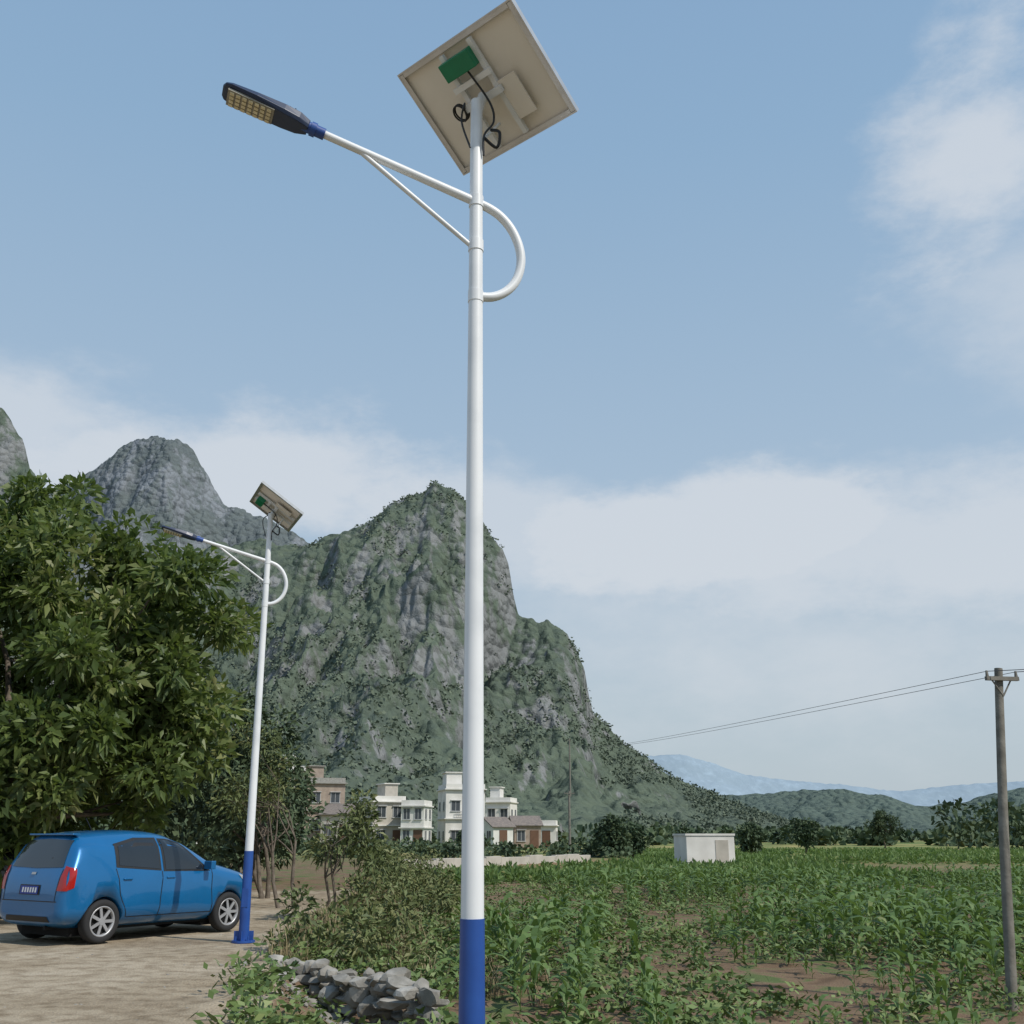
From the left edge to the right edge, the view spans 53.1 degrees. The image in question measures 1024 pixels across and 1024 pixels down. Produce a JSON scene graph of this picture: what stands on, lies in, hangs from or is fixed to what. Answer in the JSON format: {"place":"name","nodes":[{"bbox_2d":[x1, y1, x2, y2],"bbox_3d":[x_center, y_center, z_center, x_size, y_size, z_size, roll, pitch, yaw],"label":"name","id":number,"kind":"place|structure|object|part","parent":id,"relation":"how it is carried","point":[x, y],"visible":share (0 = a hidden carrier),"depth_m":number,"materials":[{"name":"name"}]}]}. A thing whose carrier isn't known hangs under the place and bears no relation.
{"place":"outdoors","nodes":[
{"label":"outdoors","id":0,"kind":"place"},
{"bbox_2d":[0,408,53,721],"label":"limestone hill","id":1,"kind":"structure","parent":0,"point":[13,459],"depth_m":453.00,"materials":[{"name":"grey stone"}]},
{"bbox_2d":[48,436,310,607],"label":"limestone hill","id":2,"kind":"structure","parent":0,"point":[163,480],"depth_m":683.88,"materials":[{"name":"grey stone"}]},
{"bbox_2d":[260,868,560,1006],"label":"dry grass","id":3,"kind":"structure","parent":0,"point":[327,918],"depth_m":15.44,"materials":[{"name":"plant"}]},
{"bbox_2d":[100,481,822,841],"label":"limestone hill","id":4,"kind":"structure","parent":0,"point":[416,599],"depth_m":399.28,"materials":[{"name":"grey stone"}]},
{"bbox_2d":[108,480,835,838],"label":"hill scrub foliage","id":5,"kind":"object","parent":4,"relation":"on","point":[728,810],"visible":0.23,"depth_m":376.81,"materials":[{"name":"green plant"}]},
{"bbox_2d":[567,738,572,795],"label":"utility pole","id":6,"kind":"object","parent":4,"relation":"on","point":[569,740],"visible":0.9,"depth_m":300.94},
{"bbox_2d":[574,669,1023,746],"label":"overhead wires","id":7,"kind":"object","parent":6,"relation":"attached to","point":[833,703],"visible":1,"depth_m":19.93,"materials":[{"name":"black metal"}]},
{"bbox_2d":[0,840,1023,1023],"bbox_3d":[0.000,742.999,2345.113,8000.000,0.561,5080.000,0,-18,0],"label":"ground","id":8,"kind":"structure","parent":0,"point":[31,970],"depth_m":13.42,"materials":[{"name":"soil"}]},
{"bbox_2d":[0,848,19,897],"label":"shrub","id":9,"kind":"object","parent":8,"relation":"on","point":[5,867],"visible":0.02,"depth_m":19.16,"materials":[{"name":"plant"}]},
{"bbox_2d":[0,818,242,943],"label":"hatchback car","id":10,"kind":"object","parent":8,"relation":"on","point":[95,886],"visible":0.98,"depth_m":15.39,"materials":[{"name":"blue paint"}]},
{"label":"windows","id":11,"kind":"part","parent":10,"relation":"part of","materials":[{"name":"black glass"}]},
{"bbox_2d":[1,672,249,843],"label":"broadleaf tree","id":12,"kind":"object","parent":8,"relation":"on","point":[180,809],"visible":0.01,"depth_m":31.44,"materials":[{"name":"green plant"}]},
{"bbox_2d":[1,934,270,1022],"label":"yard pebbles","id":13,"kind":"object","parent":8,"relation":"on","point":[117,972],"visible":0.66,"depth_m":13.06,"materials":[{"name":"grey stone"}]},
{"bbox_2d":[0,469,275,892],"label":"broadleaf tree","id":14,"kind":"object","parent":8,"relation":"on","point":[101,715],"visible":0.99,"depth_m":20.85,"materials":[{"name":"green plant"}]},
{"bbox_2d":[92,818,244,870],"bbox_3d":[-14.703,9.275,26.517,16.183,2.943,7.956,0,-18,0],"label":"hedge","id":15,"kind":"object","parent":8,"relation":"on","point":[217,852],"visible":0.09,"depth_m":24.82,"materials":[{"name":"green plant"}]},
{"bbox_2d":[161,481,303,943],"bbox_3d":[-4.604,3.083,15.884,2.149,7.320,1.092,8,-19,-23],"label":"street lamp","id":16,"kind":"object","parent":8,"relation":"on","point":[271,503],"visible":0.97,"depth_m":16.41,"materials":[{"name":"white metal"}]},
{"bbox_2d":[144,748,329,873],"bbox_3d":[-9.982,10.771,36.423,6.658,5.265,5.808,0,-18,0],"label":"broadleaf tree","id":17,"kind":"object","parent":8,"relation":"on","point":[297,826],"visible":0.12,"depth_m":35.26,"materials":[{"name":"green plant"}]},
{"bbox_2d":[183,683,316,898],"bbox_3d":[-6.878,7.307,26.860,3.735,5.512,4.192,0,-18,0],"label":"young tree","id":18,"kind":"object","parent":8,"relation":"on","point":[239,764],"visible":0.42,"depth_m":26.66,"materials":[{"name":"green plant"}]},
{"bbox_2d":[205,718,300,907],"bbox_3d":[-5.815,6.910,23.571,2.122,4.267,2.097,0,-18,0],"label":"young tree","id":19,"kind":"object","parent":8,"relation":"on","point":[265,794],"visible":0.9,"depth_m":23.50,"materials":[{"name":"green plant"}]},
{"bbox_2d":[219,961,371,1023],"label":"wall rubble","id":20,"kind":"object","parent":8,"relation":"on","point":[313,1000],"depth_m":11.36,"materials":[{"name":"grey stone"}]},
{"bbox_2d":[300,766,344,837],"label":"walls","id":21,"kind":"structure","parent":8,"relation":"on","point":[327,790],"depth_m":132.51,"materials":[{"name":"paint"}]},
{"bbox_2d":[299,791,339,830],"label":"window frames","id":22,"kind":"structure","parent":21,"relation":"attached to","point":[320,799],"depth_m":131.89,"materials":[{"name":"white paint"}]},
{"bbox_2d":[300,792,339,829],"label":"windows","id":23,"kind":"structure","parent":21,"relation":"attached to","point":[333,798],"depth_m":132.34,"materials":[{"name":"grey glass"}]},
{"bbox_2d":[303,765,347,810],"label":"roof slabs and parapet","id":24,"kind":"structure","parent":21,"relation":"on","point":[331,780],"depth_m":132.96,"materials":[{"name":"concrete"}]},
{"bbox_2d":[245,941,413,1021],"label":"bank stones","id":25,"kind":"object","parent":8,"relation":"on","point":[327,1013],"visible":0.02,"depth_m":11.05,"materials":[{"name":"grey stone"}]},
{"bbox_2d":[320,812,357,842],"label":"walls","id":26,"kind":"structure","parent":8,"relation":"on","point":[323,820],"depth_m":127.95,"materials":[{"name":"white paint"}]},
{"bbox_2d":[324,825,331,834],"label":"windows","id":27,"kind":"structure","parent":26,"relation":"attached to","point":[329,831],"depth_m":127.64,"materials":[{"name":"grey glass"}]},
{"bbox_2d":[318,804,356,814],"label":"tiled roof","id":28,"kind":"structure","parent":26,"relation":"on","point":[331,809],"depth_m":129.32,"materials":[{"name":"tile"}]},
{"bbox_2d":[299,788,393,909],"bbox_3d":[-3.087,6.548,19.494,1.771,2.493,1.976,0,-18,0],"label":"young tree","id":29,"kind":"object","parent":8,"relation":"on","point":[349,839],"visible":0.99,"depth_m":19.36,"materials":[{"name":"green plant"}]},
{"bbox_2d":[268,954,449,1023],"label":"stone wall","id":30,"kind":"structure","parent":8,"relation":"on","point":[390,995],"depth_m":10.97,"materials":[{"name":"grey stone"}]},
{"bbox_2d":[190,893,537,1023],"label":"bank weeds","id":31,"kind":"object","parent":8,"relation":"on","point":[252,983],"visible":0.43,"depth_m":10.47,"materials":[{"name":"green plant"}]},
{"bbox_2d":[273,837,460,976],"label":"bank shrubs","id":32,"kind":"object","parent":8,"relation":"on","point":[407,883],"visible":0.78,"depth_m":16.18,"materials":[{"name":"green plant"}]},
{"bbox_2d":[357,784,400,843],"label":"walls","id":33,"kind":"structure","parent":8,"relation":"on","point":[387,790],"depth_m":126.09,"materials":[{"name":"beige paint"}]},
{"bbox_2d":[359,807,400,839],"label":"windows","id":34,"kind":"structure","parent":33,"relation":"attached to","point":[394,813],"depth_m":125.75,"materials":[{"name":"grey glass"}]},
{"bbox_2d":[357,783,405,825],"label":"roof slabs and parapet","id":35,"kind":"structure","parent":33,"relation":"on","point":[389,798],"depth_m":126.59,"materials":[{"name":"white concrete"}]},
{"bbox_2d":[367,805,400,836],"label":"window frames","id":36,"kind":"structure","parent":33,"relation":"attached to","point":[386,817],"depth_m":125.58,"materials":[{"name":"white paint"}]},
{"bbox_2d":[392,830,400,843],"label":"door","id":37,"kind":"structure","parent":33,"relation":"attached to","point":[396,834],"depth_m":125.58,"materials":[{"name":"brown wood"}]},
{"bbox_2d":[222,0,578,1023],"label":"street lamp","id":38,"kind":"object","parent":8,"relation":"on","point":[486,88],"visible":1,"depth_m":6.81,"materials":[{"name":"white metal"}]},
{"bbox_2d":[400,806,431,848],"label":"walls","id":39,"kind":"structure","parent":8,"relation":"on","point":[423,822],"depth_m":122.41,"materials":[{"name":"white paint"}]},
{"bbox_2d":[398,800,433,828],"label":"roof slabs and parapet","id":40,"kind":"structure","parent":39,"relation":"on","point":[413,803],"depth_m":122.96,"materials":[{"name":"white concrete"}]},
{"bbox_2d":[401,807,431,841],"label":"window frames","id":41,"kind":"structure","parent":39,"relation":"attached to","point":[414,817],"depth_m":122.46,"materials":[{"name":"white paint"}]},
{"bbox_2d":[403,808,430,840],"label":"windows","id":42,"kind":"structure","parent":39,"relation":"attached to","point":[417,816],"depth_m":122.56,"materials":[{"name":"grey glass"}]},
{"bbox_2d":[413,830,421,841],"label":"door","id":43,"kind":"structure","parent":39,"relation":"attached to","point":[417,834],"depth_m":121.74,"materials":[{"name":"brown wood"}]},
{"bbox_2d":[233,833,636,859],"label":"village shrubs","id":44,"kind":"object","parent":8,"relation":"on","point":[451,849],"visible":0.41,"depth_m":74.45,"materials":[{"name":"green plant"}]},
{"bbox_2d":[437,773,484,843],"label":"walls","id":45,"kind":"structure","parent":8,"relation":"on","point":[447,826],"depth_m":133.83,"materials":[{"name":"white paint"}]},
{"bbox_2d":[438,801,459,840],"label":"windows","id":46,"kind":"structure","parent":45,"relation":"attached to","point":[456,805],"depth_m":133.36,"materials":[{"name":"grey glass"}]},
{"bbox_2d":[438,800,461,841],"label":"window frames","id":47,"kind":"structure","parent":45,"relation":"attached to","point":[451,811],"depth_m":133.22,"materials":[{"name":"white paint"}]},
{"bbox_2d":[436,772,486,819],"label":"roof slabs and parapet","id":48,"kind":"structure","parent":45,"relation":"on","point":[450,787],"depth_m":134.26,"materials":[{"name":"white concrete"}]},
{"bbox_2d":[454,829,486,851],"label":"field tree","id":49,"kind":"object","parent":8,"relation":"on","point":[459,836],"visible":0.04,"depth_m":83.42,"materials":[{"name":"green plant"}]},
{"bbox_2d":[388,854,589,868],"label":"retaining wall","id":50,"kind":"structure","parent":8,"relation":"on","point":[531,859],"depth_m":57.82,"materials":[{"name":"grey concrete"}]},
{"bbox_2d":[484,820,512,848],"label":"walls","id":51,"kind":"structure","parent":8,"relation":"on","point":[494,831],"depth_m":126.16,"materials":[{"name":"white paint"}]},
{"bbox_2d":[484,817,515,827],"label":"tiled roof","id":52,"kind":"structure","parent":51,"relation":"on","point":[499,822],"depth_m":126.96,"materials":[{"name":"tile"}]},
{"bbox_2d":[499,830,506,841],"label":"door","id":53,"kind":"structure","parent":51,"relation":"attached to","point":[502,835],"depth_m":125.84,"materials":[{"name":"brown wood"}]},
{"bbox_2d":[485,787,516,816],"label":"walls","id":54,"kind":"structure","parent":8,"relation":"on","point":[496,791],"depth_m":153.71,"materials":[{"name":"white paint"}]},
{"bbox_2d":[487,808,507,817],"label":"window frames","id":55,"kind":"structure","parent":54,"relation":"attached to","point":[500,811],"depth_m":152.98,"materials":[{"name":"white paint"}]},
{"bbox_2d":[485,787,517,802],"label":"roof slabs and parapet","id":56,"kind":"structure","parent":54,"relation":"on","point":[499,799],"depth_m":153.73,"materials":[{"name":"white concrete"}]},
{"bbox_2d":[488,809,515,816],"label":"windows","id":57,"kind":"structure","parent":54,"relation":"attached to","point":[503,812],"depth_m":153.16,"materials":[{"name":"grey glass"}]},
{"bbox_2d":[513,826,540,847],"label":"walls","id":58,"kind":"structure","parent":8,"relation":"on","point":[526,829],"depth_m":129.53,"materials":[{"name":"paint"}]},
{"bbox_2d":[513,831,524,840],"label":"windows","id":59,"kind":"structure","parent":58,"relation":"attached to","point":[521,835],"depth_m":129.32,"materials":[{"name":"grey glass"}]},
{"bbox_2d":[508,816,543,825],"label":"tiled roof","id":60,"kind":"structure","parent":58,"relation":"on","point":[526,820],"depth_m":130.84,"materials":[{"name":"tile"}]},
{"bbox_2d":[530,830,538,847],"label":"door","id":61,"kind":"structure","parent":58,"relation":"attached to","point":[534,837],"depth_m":129.48,"materials":[{"name":"brown wood"}]},
{"bbox_2d":[541,826,557,844],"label":"walls","id":62,"kind":"structure","parent":8,"relation":"on","point":[552,829],"depth_m":137.44,"materials":[{"name":"white paint"}]},
{"bbox_2d":[542,831,549,846],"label":"door","id":63,"kind":"structure","parent":62,"relation":"attached to","point":[545,836],"depth_m":137.22,"materials":[{"name":"brown wood"}]},
{"bbox_2d":[542,820,558,825],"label":"roof slabs and parapet","id":64,"kind":"structure","parent":62,"relation":"on","point":[550,822],"depth_m":137.79,"materials":[{"name":"white concrete"}]},
{"bbox_2d":[564,791,574,851],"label":"utility pole","id":65,"kind":"object","parent":8,"relation":"on","point":[569,822],"visible":0.93,"depth_m":76.59,"materials":[{"name":"brown wood"}]},
{"bbox_2d":[590,812,634,856],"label":"field tree","id":66,"kind":"object","parent":8,"relation":"on","point":[612,831],"visible":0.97,"depth_m":73.67,"materials":[{"name":"green plant"}]},
{"bbox_2d":[622,822,653,857],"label":"tree","id":67,"kind":"object","parent":8,"relation":"on","point":[639,842],"visible":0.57,"depth_m":81.30,"materials":[{"name":"green plant"}]},
{"bbox_2d":[361,880,1023,1023],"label":"field weeds","id":68,"kind":"object","parent":8,"relation":"on","point":[742,993],"visible":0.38,"depth_m":13.73,"materials":[{"name":"green plant"}]},
{"bbox_2d":[672,834,734,863],"bbox_3d":[11.750,20.739,62.663,3.100,2.020,2.700,2,-18,-8],"label":"field hut","id":69,"kind":"object","parent":8,"relation":"on","point":[704,847],"visible":0.59,"depth_m":61.53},
{"bbox_2d":[715,840,728,862],"bbox_3d":[12.626,20.530,61.471,0.800,1.600,0.040,2,-18,-8],"label":"door","id":70,"kind":"structure","parent":69,"relation":"in","point":[722,850],"depth_m":61.52,"materials":[{"name":"grey metal"}]},
{"bbox_2d":[411,846,1023,884],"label":"field crop","id":71,"kind":"object","parent":8,"relation":"on","point":[776,859],"visible":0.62,"depth_m":57.51,"materials":[{"name":"green plant"}]},
{"bbox_2d":[431,821,1019,845],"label":"distant trees","id":72,"kind":"object","parent":8,"relation":"on","point":[660,834],"visible":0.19,"depth_m":213.89,"materials":[{"name":"green plant"}]},
{"bbox_2d":[432,861,1023,1023],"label":"corn crop","id":73,"kind":"object","parent":8,"relation":"on","point":[544,923],"visible":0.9,"depth_m":17.57,"materials":[{"name":"green plant"}]},
{"bbox_2d":[732,821,764,853],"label":"field tree","id":74,"kind":"object","parent":8,"relation":"on","point":[750,835],"visible":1,"depth_m":89.98,"materials":[{"name":"green plant"}]},
{"bbox_2d":[787,817,820,854],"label":"tree","id":75,"kind":"object","parent":8,"relation":"on","point":[803,832],"visible":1,"depth_m":104.30,"materials":[{"name":"green plant"}]},
{"bbox_2d":[863,809,903,847],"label":"tree","id":76,"kind":"object","parent":8,"relation":"on","point":[880,820],"visible":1,"depth_m":142.87,"materials":[{"name":"green plant"}]},
{"bbox_2d":[928,797,1023,848],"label":"grove","id":77,"kind":"object","parent":8,"relation":"on","point":[988,822],"visible":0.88,"depth_m":127.71,"materials":[{"name":"green plant"}]},
{"bbox_2d":[985,668,1018,1010],"bbox_3d":[6.147,4.127,12.592,0.772,4.433,0.146,3,-18,-8],"label":"utility pole","id":78,"kind":"object","parent":8,"relation":"on","point":[998,678],"visible":1,"depth_m":12.58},
{"bbox_2d":[0,0,1023,790],"label":"sky","id":79,"kind":"structure","parent":0,"point":[753,369],"materials":[{"name":"blue"}]},
{"bbox_2d":[641,754,1023,805],"bbox_3d":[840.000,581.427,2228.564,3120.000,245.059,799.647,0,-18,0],"label":"distant hills","id":80,"kind":"structure","parent":0,"point":[711,776],"depth_m":2277.14,"materials":[{"name":"blue"}]},
{"bbox_2d":[721,788,1023,838],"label":"wooded ridge","id":81,"kind":"structure","parent":0,"point":[839,807],"depth_m":570.69,"materials":[{"name":"green plant"}]}
]}

